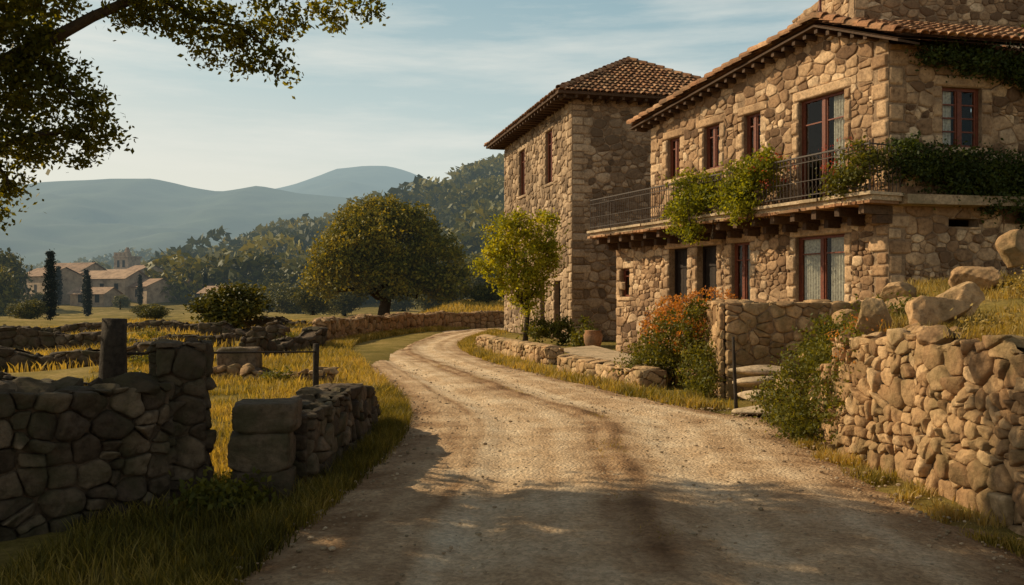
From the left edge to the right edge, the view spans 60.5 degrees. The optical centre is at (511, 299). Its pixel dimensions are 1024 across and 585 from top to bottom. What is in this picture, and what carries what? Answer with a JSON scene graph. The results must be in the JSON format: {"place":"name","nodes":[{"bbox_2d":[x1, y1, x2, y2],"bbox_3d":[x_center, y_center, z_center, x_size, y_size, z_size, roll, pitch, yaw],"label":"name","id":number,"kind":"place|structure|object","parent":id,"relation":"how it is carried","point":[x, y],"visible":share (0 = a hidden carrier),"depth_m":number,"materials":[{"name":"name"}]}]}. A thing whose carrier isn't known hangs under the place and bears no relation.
{"place":"outdoors","nodes":[
{"label":"outdoors","id":0,"kind":"place"},
{"bbox_2d":[0,179,360,265],"bbox_3d":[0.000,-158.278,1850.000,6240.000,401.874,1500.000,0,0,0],"label":"mountain","id":1,"kind":"structure","parent":0,"point":[88,219],"depth_m":2148.01,"materials":[{"name":"blue"}]},
{"bbox_2d":[77,353,357,482],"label":"meadow grass","id":2,"kind":"structure","parent":0,"point":[219,407],"depth_m":15.00,"materials":[{"name":"yellow plant"}]},
{"bbox_2d":[276,166,427,197],"bbox_3d":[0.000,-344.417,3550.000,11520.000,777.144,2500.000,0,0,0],"label":"mountain","id":3,"kind":"structure","parent":0,"point":[358,181],"depth_m":4408.97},
{"bbox_2d":[0,0,818,190],"label":"sky","id":4,"kind":"structure","parent":0,"point":[423,92],"materials":[{"name":"blue"}]},
{"bbox_2d":[0,213,1023,584],"bbox_3d":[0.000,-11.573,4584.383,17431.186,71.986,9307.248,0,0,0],"label":"ground","id":5,"kind":"structure","parent":0,"point":[378,349],"depth_m":18.92,"materials":[{"name":"green plant"}]},
{"bbox_2d":[0,263,26,315],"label":"tree","id":6,"kind":"object","parent":5,"relation":"on","point":[10,291],"visible":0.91,"depth_m":93.32,"materials":[{"name":"green plant"}]},
{"bbox_2d":[0,247,35,303],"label":"tree","id":7,"kind":"object","parent":5,"relation":"on","point":[6,259],"visible":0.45,"depth_m":108.40,"materials":[{"name":"green plant"}]},
{"bbox_2d":[9,297,48,319],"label":"bush","id":8,"kind":"object","parent":5,"relation":"on","point":[33,308],"visible":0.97,"depth_m":68.45,"materials":[{"name":"green plant"}]},
{"bbox_2d":[0,371,88,385],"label":"field wall","id":9,"kind":"structure","parent":5,"relation":"on","point":[4,376],"depth_m":14.79,"materials":[{"name":"stone"}]},
{"bbox_2d":[41,249,59,319],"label":"cypress tree","id":10,"kind":"object","parent":5,"relation":"on","point":[48,290],"visible":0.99,"depth_m":69.81,"materials":[{"name":"green plant"}]},
{"bbox_2d":[22,267,82,304],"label":"village house","id":11,"kind":"structure","parent":5,"relation":"on","point":[72,279],"depth_m":120.30,"materials":[{"name":"stone"}]},
{"bbox_2d":[54,265,63,305],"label":"cypress tree","id":12,"kind":"object","parent":5,"relation":"on","point":[59,274],"visible":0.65,"depth_m":117.90,"materials":[{"name":"green plant"}]},
{"bbox_2d":[43,262,105,271],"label":"village house","id":13,"kind":"structure","parent":5,"relation":"on","point":[89,266],"depth_m":136.69,"materials":[{"name":"tile"}]},
{"bbox_2d":[0,341,153,372],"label":"field wall","id":14,"kind":"structure","parent":5,"relation":"on","point":[12,356],"depth_m":21.09,"materials":[{"name":"stone"}]},
{"bbox_2d":[79,269,92,314],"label":"cypress tree","id":15,"kind":"object","parent":5,"relation":"on","point":[85,272],"visible":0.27,"depth_m":99.84,"materials":[{"name":"green plant"}]},
{"bbox_2d":[82,274,93,315],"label":"cypress tree","id":16,"kind":"object","parent":5,"relation":"on","point":[86,304],"visible":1,"depth_m":87.85,"materials":[{"name":"green plant"}]},
{"bbox_2d":[0,372,186,541],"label":"stone wall","id":17,"kind":"structure","parent":5,"relation":"on","point":[75,447],"depth_m":6.67,"materials":[{"name":"grey stone"}]},
{"bbox_2d":[67,287,122,306],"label":"village house","id":18,"kind":"structure","parent":5,"relation":"on","point":[103,297],"depth_m":116.60,"materials":[{"name":"stone"}]},
{"bbox_2d":[0,319,198,333],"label":"field wall","id":19,"kind":"structure","parent":5,"relation":"on","point":[92,326],"depth_m":39.59,"materials":[{"name":"stone"}]},
{"bbox_2d":[98,318,126,378],"bbox_3d":[-3.851,0.941,8.399,0.321,1.531,0.331,0,0,0],"label":"fence post","id":20,"kind":"object","parent":5,"relation":"on","point":[113,355],"visible":0.4,"depth_m":8.30,"materials":[{"name":"grey stone"}]},
{"bbox_2d":[127,351,315,354],"bbox_3d":[-3.334,0.644,10.722,0.062,0.277,4.640,0,0,11],"label":"fence rail","id":21,"kind":"object","parent":20,"relation":"attached to","point":[144,353],"visible":0.57,"depth_m":10.86,"materials":[{"name":"brown wood"}]},
{"bbox_2d":[83,270,150,298],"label":"village house","id":22,"kind":"structure","parent":5,"relation":"on","point":[121,280],"depth_m":125.73,"materials":[{"name":"tile"}]},
{"bbox_2d":[0,326,236,351],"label":"field wall","id":23,"kind":"structure","parent":5,"relation":"on","point":[25,337],"depth_m":28.49,"materials":[{"name":"stone"}]},
{"bbox_2d":[111,294,130,308],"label":"field tree","id":24,"kind":"object","parent":5,"relation":"on","point":[122,300],"visible":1,"depth_m":111.91,"materials":[{"name":"green plant"}]},
{"bbox_2d":[113,247,141,268],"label":"church tower","id":25,"kind":"structure","parent":5,"relation":"on","point":[126,259],"depth_m":197.64,"materials":[{"name":"stone"}]},
{"bbox_2d":[127,350,148,366],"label":"wild shrub","id":26,"kind":"object","parent":5,"relation":"on","point":[141,358],"visible":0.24,"depth_m":19.38,"materials":[{"name":"green plant"}]},
{"bbox_2d":[136,274,143,304],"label":"cypress tree","id":27,"kind":"object","parent":5,"relation":"on","point":[140,291],"visible":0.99,"depth_m":117.85,"materials":[{"name":"green plant"}]},
{"bbox_2d":[129,304,153,316],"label":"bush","id":28,"kind":"object","parent":5,"relation":"on","point":[137,308],"visible":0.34,"depth_m":73.56,"materials":[{"name":"green plant"}]},
{"bbox_2d":[125,264,164,275],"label":"village house","id":29,"kind":"structure","parent":5,"relation":"on","point":[142,267],"depth_m":141.28,"materials":[{"name":"tile"}]},
{"bbox_2d":[127,323,166,338],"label":"wild shrub","id":30,"kind":"object","parent":5,"relation":"on","point":[142,334],"visible":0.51,"depth_m":30.99,"materials":[{"name":"green plant"}]},
{"bbox_2d":[128,278,176,303],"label":"village house","id":31,"kind":"structure","parent":5,"relation":"on","point":[152,289],"depth_m":123.56,"materials":[{"name":"stone"}]},
{"bbox_2d":[137,304,170,319],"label":"bush","id":32,"kind":"object","parent":5,"relation":"on","point":[157,312],"visible":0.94,"depth_m":63.43,"materials":[{"name":"green plant"}]},
{"bbox_2d":[145,337,216,503],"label":"stone pillar","id":33,"kind":"structure","parent":5,"relation":"on","point":[185,367],"depth_m":7.34,"materials":[{"name":"grey stone"}]},
{"bbox_2d":[1,317,365,372],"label":"meadow grass","id":34,"kind":"structure","parent":5,"relation":"on","point":[64,364],"depth_m":26.74,"materials":[{"name":"yellow plant"}]},
{"bbox_2d":[0,0,392,234],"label":"oak tree","id":35,"kind":"object","parent":5,"relation":"on","point":[24,57],"visible":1,"depth_m":8.92,"materials":[{"name":"green plant"}]},
{"bbox_2d":[179,277,230,299],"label":"village house","id":36,"kind":"structure","parent":5,"relation":"on","point":[189,280],"depth_m":127.32,"materials":[{"name":"stone"}]},
{"bbox_2d":[0,378,416,584],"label":"verge grass","id":37,"kind":"structure","parent":5,"relation":"on","point":[394,417],"depth_m":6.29,"materials":[{"name":"green plant"}]},
{"bbox_2d":[155,466,289,527],"bbox_3d":[-2.320,1.626,6.981,0.791,0.630,0.966,0,0,42],"label":"wild shrub","id":38,"kind":"object","parent":5,"relation":"on","point":[222,491],"visible":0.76,"depth_m":6.88,"materials":[{"name":"green plant"}]},
{"bbox_2d":[171,279,278,328],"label":"bush","id":39,"kind":"object","parent":5,"relation":"on","point":[223,302],"visible":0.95,"depth_m":45.14,"materials":[{"name":"green plant"}]},
{"bbox_2d":[216,346,261,367],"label":"stone block","id":40,"kind":"structure","parent":5,"relation":"on","point":[254,360],"depth_m":17.72,"materials":[{"name":"grey stone"}]},
{"bbox_2d":[197,320,291,340],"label":"field wall","id":41,"kind":"structure","parent":5,"relation":"on","point":[271,331],"depth_m":33.30,"materials":[{"name":"stone"}]},
{"bbox_2d":[21,153,504,306],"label":"woodland","id":42,"kind":"object","parent":5,"relation":"on","point":[468,195],"visible":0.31,"depth_m":201.89,"materials":[{"name":"green plant"}]},
{"bbox_2d":[227,398,301,501],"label":"stone block","id":43,"kind":"structure","parent":5,"relation":"on","point":[262,437],"depth_m":7.38,"materials":[{"name":"grey stone"}]},
{"bbox_2d":[212,363,338,382],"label":"field wall","id":44,"kind":"structure","parent":5,"relation":"on","point":[248,369],"depth_m":17.32,"materials":[{"name":"stone"}]},
{"bbox_2d":[239,315,311,328],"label":"field wall","id":45,"kind":"structure","parent":5,"relation":"on","point":[265,320],"depth_m":47.40,"materials":[{"name":"stone"}]},
{"bbox_2d":[258,362,297,382],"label":"wild shrub","id":46,"kind":"object","parent":5,"relation":"on","point":[272,374],"visible":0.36,"depth_m":16.94,"materials":[{"name":"green plant"}]},
{"bbox_2d":[258,279,299,311],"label":"tree","id":47,"kind":"object","parent":5,"relation":"on","point":[271,288],"visible":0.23,"depth_m":110.52,"materials":[{"name":"green plant"}]},
{"bbox_2d":[253,267,304,286],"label":"tree","id":48,"kind":"object","parent":5,"relation":"on","point":[265,281],"visible":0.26,"depth_m":126.27,"materials":[{"name":"green plant"}]},
{"bbox_2d":[239,326,327,357],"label":"field wall","id":49,"kind":"structure","parent":5,"relation":"on","point":[309,336],"depth_m":25.57,"materials":[{"name":"stone"}]},
{"bbox_2d":[267,287,307,313],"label":"tree","id":50,"kind":"object","parent":5,"relation":"on","point":[288,306],"visible":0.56,"depth_m":94.82,"materials":[{"name":"green plant"}]},
{"bbox_2d":[288,287,333,314],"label":"tree","id":51,"kind":"object","parent":5,"relation":"on","point":[303,299],"visible":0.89,"depth_m":83.15,"materials":[{"name":"green plant"}]},
{"bbox_2d":[312,344,318,385],"bbox_3d":[-2.913,1.175,13.002,0.104,1.052,0.108,0,0,-36],"label":"fence post","id":52,"kind":"object","parent":5,"relation":"on","point":[315,366],"visible":0.58,"depth_m":12.96,"materials":[{"name":"brown wood"}]},
{"bbox_2d":[290,383,380,483],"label":"stone wall","id":53,"kind":"structure","parent":5,"relation":"on","point":[337,418],"depth_m":8.86,"materials":[{"name":"grey stone"}]},
{"bbox_2d":[208,325,469,396],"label":"verge grass","id":54,"kind":"structure","parent":5,"relation":"on","point":[364,373],"depth_m":21.25,"materials":[{"name":"yellow plant"}]},
{"bbox_2d":[324,286,369,315],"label":"field tree","id":55,"kind":"object","parent":5,"relation":"on","point":[352,302],"visible":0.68,"depth_m":90.96,"materials":[{"name":"green plant"}]},
{"bbox_2d":[296,193,475,314],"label":"broad tree","id":56,"kind":"object","parent":5,"relation":"on","point":[368,247],"visible":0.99,"depth_m":72.76,"materials":[{"name":"green plant"}]},
{"bbox_2d":[375,295,420,311],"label":"field tree","id":57,"kind":"object","parent":5,"relation":"on","point":[402,305],"visible":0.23,"depth_m":110.25,"materials":[{"name":"green plant"}]},
{"bbox_2d":[312,310,504,341],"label":"field wall","id":58,"kind":"structure","parent":5,"relation":"on","point":[337,327],"depth_m":44.01,"materials":[{"name":"stone"}]},
{"bbox_2d":[410,288,449,310],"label":"field tree","id":59,"kind":"object","parent":5,"relation":"on","point":[425,305],"visible":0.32,"depth_m":94.40,"materials":[{"name":"green plant"}]},
{"bbox_2d":[417,299,504,312],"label":"meadow grass","id":60,"kind":"structure","parent":5,"relation":"on","point":[469,305],"depth_m":66.38,"materials":[{"name":"yellow plant"}]},
{"bbox_2d":[455,255,498,298],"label":"tree","id":61,"kind":"object","parent":5,"relation":"on","point":[479,278],"visible":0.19,"depth_m":103.39,"materials":[{"name":"green plant"}]},
{"bbox_2d":[467,281,504,302],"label":"field tree","id":62,"kind":"object","parent":5,"relation":"on","point":[481,292],"visible":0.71,"depth_m":72.94,"materials":[{"name":"green plant"}]},
{"bbox_2d":[466,206,569,340],"bbox_3d":[0.287,-0.946,33.528,3.600,5.304,3.037,0,0,25],"label":"young tree","id":63,"kind":"object","parent":5,"relation":"on","point":[497,250],"visible":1,"depth_m":33.16,"materials":[{"name":"green plant"}]},
{"bbox_2d":[475,334,563,364],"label":"wall","id":64,"kind":"structure","parent":5,"relation":"on","point":[545,354],"depth_m":25.27,"materials":[{"name":"stone"}]},
{"bbox_2d":[515,314,597,346],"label":"green bush","id":65,"kind":"object","parent":5,"relation":"on","point":[545,329],"visible":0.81,"depth_m":33.01,"materials":[{"name":"green plant"}]},
{"bbox_2d":[484,56,701,340],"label":"tall stone house","id":66,"kind":"structure","parent":5,"relation":"on","point":[572,147],"depth_m":36.55,"materials":[{"name":"brown stone"}]},
{"bbox_2d":[521,150,524,194],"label":"window","id":67,"kind":"structure","parent":66,"relation":"in","point":[522,162],"depth_m":44.28,"materials":[{"name":"red paint"}]},
{"bbox_2d":[548,131,552,182],"bbox_3d":[1.792,-6.375,39.209,0.077,2.350,1.150,0,0,-14],"label":"window","id":68,"kind":"structure","parent":66,"relation":"in","point":[550,132],"depth_m":39.67,"materials":[{"name":"red paint"}]},
{"bbox_2d":[457,327,755,410],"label":"verge grass","id":69,"kind":"structure","parent":5,"relation":"on","point":[468,345],"depth_m":17.59,"materials":[{"name":"green plant"}]},
{"bbox_2d":[557,354,666,388],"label":"wall","id":70,"kind":"structure","parent":5,"relation":"on","point":[646,375],"depth_m":17.96,"materials":[{"name":"stone"}]},
{"bbox_2d":[600,285,741,397],"bbox_3d":[3.242,0.823,17.403,2.911,2.224,5.053,0,0,0],"label":"flowering bush","id":71,"kind":"object","parent":5,"relation":"on","point":[685,324],"visible":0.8,"depth_m":17.07,"materials":[{"name":"green plant"}]},
{"bbox_2d":[732,337,737,408],"bbox_3d":[3.326,1.125,13.101,0.101,1.152,0.062,0,0,0],"label":"wooden stake","id":72,"kind":"object","parent":5,"relation":"on","point":[734,376],"visible":0.89,"depth_m":13.08,"materials":[{"name":"brown wood"}]},
{"bbox_2d":[728,365,793,415],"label":"stone steps","id":73,"kind":"structure","parent":5,"relation":"on","point":[751,370],"depth_m":13.84,"materials":[{"name":"beige stone"}]},
{"bbox_2d":[684,299,884,398],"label":"terrace wall","id":74,"kind":"structure","parent":5,"relation":"on","point":[761,333],"depth_m":15.35,"materials":[{"name":"stone"}]},
{"bbox_2d":[737,309,858,442],"bbox_3d":[3.933,1.077,10.942,1.885,1.914,2.436,0,0,0],"label":"green bush","id":75,"kind":"object","parent":5,"relation":"on","point":[783,415],"visible":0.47,"depth_m":10.97,"materials":[{"name":"green plant"}]},
{"bbox_2d":[587,0,1023,352],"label":"stone house","id":76,"kind":"structure","parent":5,"relation":"on","point":[804,87],"depth_m":20.78,"materials":[{"name":"stone"}]},
{"bbox_2d":[624,269,629,296],"bbox_3d":[3.762,-0.550,28.230,0.065,0.900,0.550,0,0,-25],"label":"window","id":77,"kind":"structure","parent":76,"relation":"in","point":[625,270],"depth_m":28.38,"materials":[{"name":"red paint"}]},
{"bbox_2d":[670,137,679,178],"bbox_3d":[4.864,-4.150,25.809,0.077,1.200,0.630,0,0,-25],"label":"window","id":78,"kind":"structure","parent":76,"relation":"in","point":[677,141],"depth_m":25.83,"materials":[{"name":"red paint"}]},
{"bbox_2d":[675,248,686,313],"bbox_3d":[5.064,-0.300,25.659,0.100,2.400,0.910,0,0,-25],"label":"door","id":79,"kind":"structure","parent":76,"relation":"in","point":[680,254],"depth_m":25.82,"materials":[{"name":"brown wood"}]},
{"bbox_2d":[657,167,724,246],"bbox_3d":[4.889,-2.510,23.360,1.940,2.248,2.082,0,0,0],"label":"balcony plant","id":80,"kind":"object","parent":76,"relation":"on","point":[685,204],"visible":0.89,"depth_m":23.20,"materials":[{"name":"green plant"}]},
{"bbox_2d":[703,246,716,300],"bbox_3d":[5.607,-0.300,24.423,0.141,2.400,0.890,0,0,-25],"label":"door","id":81,"kind":"structure","parent":76,"relation":"in","point":[709,252],"depth_m":24.62,"materials":[{"name":"brown wood"}]},
{"bbox_2d":[707,124,719,169],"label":"window","id":82,"kind":"structure","parent":76,"relation":"in","point":[716,138],"depth_m":24.27,"materials":[{"name":"red paint"}]},
{"bbox_2d":[735,242,749,299],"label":"window","id":83,"kind":"structure","parent":76,"relation":"in","point":[745,260],"depth_m":23.10,"materials":[{"name":"red paint"}]},
{"bbox_2d":[706,142,795,225],"bbox_3d":[5.775,-2.779,21.440,1.879,2.088,2.423,0,0,0],"label":"balcony plant","id":84,"kind":"object","parent":76,"relation":"on","point":[752,172],"visible":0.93,"depth_m":21.13,"materials":[{"name":"green plant"}]},
{"bbox_2d":[747,113,760,159],"bbox_3d":[6.701,-4.200,22.845,0.947,1.240,0.690,0,0,-25],"label":"window","id":85,"kind":"structure","parent":76,"relation":"in","point":[757,132],"depth_m":22.86,"materials":[{"name":"red paint"}]},
{"bbox_2d":[799,234,844,301],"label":"window","id":86,"kind":"structure","parent":76,"relation":"in","point":[824,255],"depth_m":20.76,"materials":[{"name":"red paint"}]},
{"bbox_2d":[802,90,844,199],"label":"balcony door","id":87,"kind":"structure","parent":76,"relation":"in","point":[826,113],"depth_m":21.07,"materials":[{"name":"red paint"}]},
{"bbox_2d":[808,134,895,202],"bbox_3d":[7.152,-2.777,18.490,1.800,1.465,1.388,0,0,42],"label":"balcony plant","id":88,"kind":"object","parent":76,"relation":"on","point":[860,160],"visible":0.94,"depth_m":18.28,"materials":[{"name":"green plant"}]},
{"bbox_2d":[868,130,1023,229],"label":"ivy","id":89,"kind":"object","parent":76,"relation":"attached to","point":[978,177],"visible":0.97,"depth_m":18.47,"materials":[{"name":"green plant"}]},
{"bbox_2d":[942,88,977,147],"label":"window","id":90,"kind":"structure","parent":76,"relation":"in","point":[956,103],"depth_m":19.18,"materials":[{"name":"red paint"}]},
{"bbox_2d":[904,24,1023,119],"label":"ivy","id":91,"kind":"object","parent":76,"relation":"attached to","point":[1013,66],"visible":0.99,"depth_m":18.62,"materials":[{"name":"green plant"}]},
{"bbox_2d":[803,363,835,449],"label":"stone wall","id":92,"kind":"structure","parent":5,"relation":"on","point":[826,436],"depth_m":10.11,"materials":[{"name":"beige stone"}]},
{"bbox_2d":[831,309,858,326],"bbox_3d":[5.496,0.309,14.417,0.396,0.322,0.501,0,0,0],"label":"boulder","id":93,"kind":"object","parent":5,"relation":"on","point":[837,313],"visible":0.35,"depth_m":14.27,"materials":[{"name":"stone"}]},
{"bbox_2d":[797,313,899,443],"bbox_3d":[3.830,0.962,9.762,0.995,1.710,1.320,0,0,-16],"label":"green bush","id":94,"kind":"object","parent":5,"relation":"on","point":[850,329],"visible":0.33,"depth_m":9.76,"materials":[{"name":"green plant"}]},
{"bbox_2d":[781,287,935,371],"bbox_3d":[4.825,0.658,12.245,1.435,1.652,2.288,0,0,-38],"label":"green bush","id":95,"kind":"object","parent":5,"relation":"on","point":[901,308],"visible":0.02,"depth_m":11.99,"materials":[{"name":"green plant"}]},
{"bbox_2d":[879,282,916,301],"bbox_3d":[6.162,-0.102,14.028,0.545,0.377,0.464,0,0,29],"label":"boulder","id":96,"kind":"object","parent":5,"relation":"on","point":[896,287],"visible":0.61,"depth_m":13.88,"materials":[{"name":"stone"}]},
{"bbox_2d":[787,425,1023,556],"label":"verge grass","id":97,"kind":"structure","parent":5,"relation":"on","point":[939,510],"depth_m":7.41,"materials":[{"name":"green plant"}]},
{"bbox_2d":[827,322,1023,535],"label":"stone wall","id":98,"kind":"structure","parent":5,"relation":"on","point":[931,406],"depth_m":7.70,"materials":[{"name":"beige stone"}]},
{"bbox_2d":[855,297,891,334],"bbox_3d":[3.928,0.203,9.600,0.342,0.459,0.360,0,0,0],"label":"boulder","id":99,"kind":"object","parent":98,"relation":"on","point":[871,309],"visible":0.91,"depth_m":9.47,"materials":[{"name":"stone"}]},
{"bbox_2d":[905,295,971,325],"bbox_3d":[4.316,0.141,8.963,0.648,0.371,0.524,0,0,0],"label":"boulder","id":100,"kind":"object","parent":98,"relation":"on","point":[923,310],"visible":0.82,"depth_m":8.74,"materials":[{"name":"stone"}]},
{"bbox_2d":[879,316,1023,338],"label":"wall top grass","id":101,"kind":"structure","parent":98,"relation":"on","point":[971,334],"depth_m":7.79,"materials":[{"name":"green plant"}]},
{"bbox_2d":[936,281,984,316],"bbox_3d":[4.817,0.007,9.545,0.422,0.416,0.447,0,0,0],"label":"boulder","id":102,"kind":"object","parent":5,"relation":"on","point":[970,291],"visible":0.63,"depth_m":9.34,"materials":[{"name":"stone"}]},
{"bbox_2d":[948,266,1003,290],"bbox_3d":[6.564,-0.279,12.411,0.715,0.397,0.516,0,0,27],"label":"boulder","id":103,"kind":"object","parent":5,"relation":"on","point":[983,277],"visible":0.72,"depth_m":12.23,"materials":[{"name":"stone"}]},
{"bbox_2d":[949,302,1023,341],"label":"dry tussock","id":104,"kind":"object","parent":5,"relation":"on","point":[1014,316],"visible":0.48,"depth_m":7.88,"materials":[{"name":"yellow plant"}]},
{"bbox_2d":[995,229,1023,267],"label":"boulder","id":105,"kind":"object","parent":5,"relation":"on","point":[1009,245],"visible":0.99,"depth_m":13.08,"materials":[{"name":"stone"}]},
{"bbox_2d":[997,265,1023,297],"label":"dry tussock","id":106,"kind":"object","parent":5,"relation":"on","point":[1013,289],"visible":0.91,"depth_m":10.89,"materials":[{"name":"yellow plant"}]},
{"bbox_2d":[188,328,1023,584],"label":"road","id":107,"kind":"structure","parent":0,"point":[571,520],"depth_m":6.98,"materials":[{"name":"beige gravel"}]},
{"bbox_2d":[434,364,682,537],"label":"road weeds","id":108,"kind":"object","parent":107,"relation":"on","point":[603,451],"visible":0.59,"depth_m":9.79,"materials":[{"name":"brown plant"}]},
{"bbox_2d":[564,345,677,368],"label":"forecourt paving","id":109,"kind":"structure","parent":0,"point":[598,352],"depth_m":22.89,"materials":[{"name":"stone"}]},
{"bbox_2d":[583,330,602,346],"bbox_3d":[2.750,1.370,29.800,0.657,0.660,0.657,0,0,0],"label":"clay pot","id":110,"kind":"object","parent":109,"relation":"on","point":[593,337],"visible":0.77,"depth_m":29.55,"materials":[{"name":"ceramic"}]},
{"bbox_2d":[844,270,1023,339],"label":"bank grass","id":111,"kind":"structure","parent":0,"point":[921,285],"depth_m":10.75,"materials":[{"name":"green plant"}]},
{"bbox_2d":[885,297,915,315],"bbox_3d":[5.587,0.093,12.323,0.418,0.285,0.732,0,0,-35],"label":"boulder","id":112,"kind":"object","parent":111,"relation":"on","point":[894,300],"visible":0.13,"depth_m":12.36,"materials":[{"name":"stone"}]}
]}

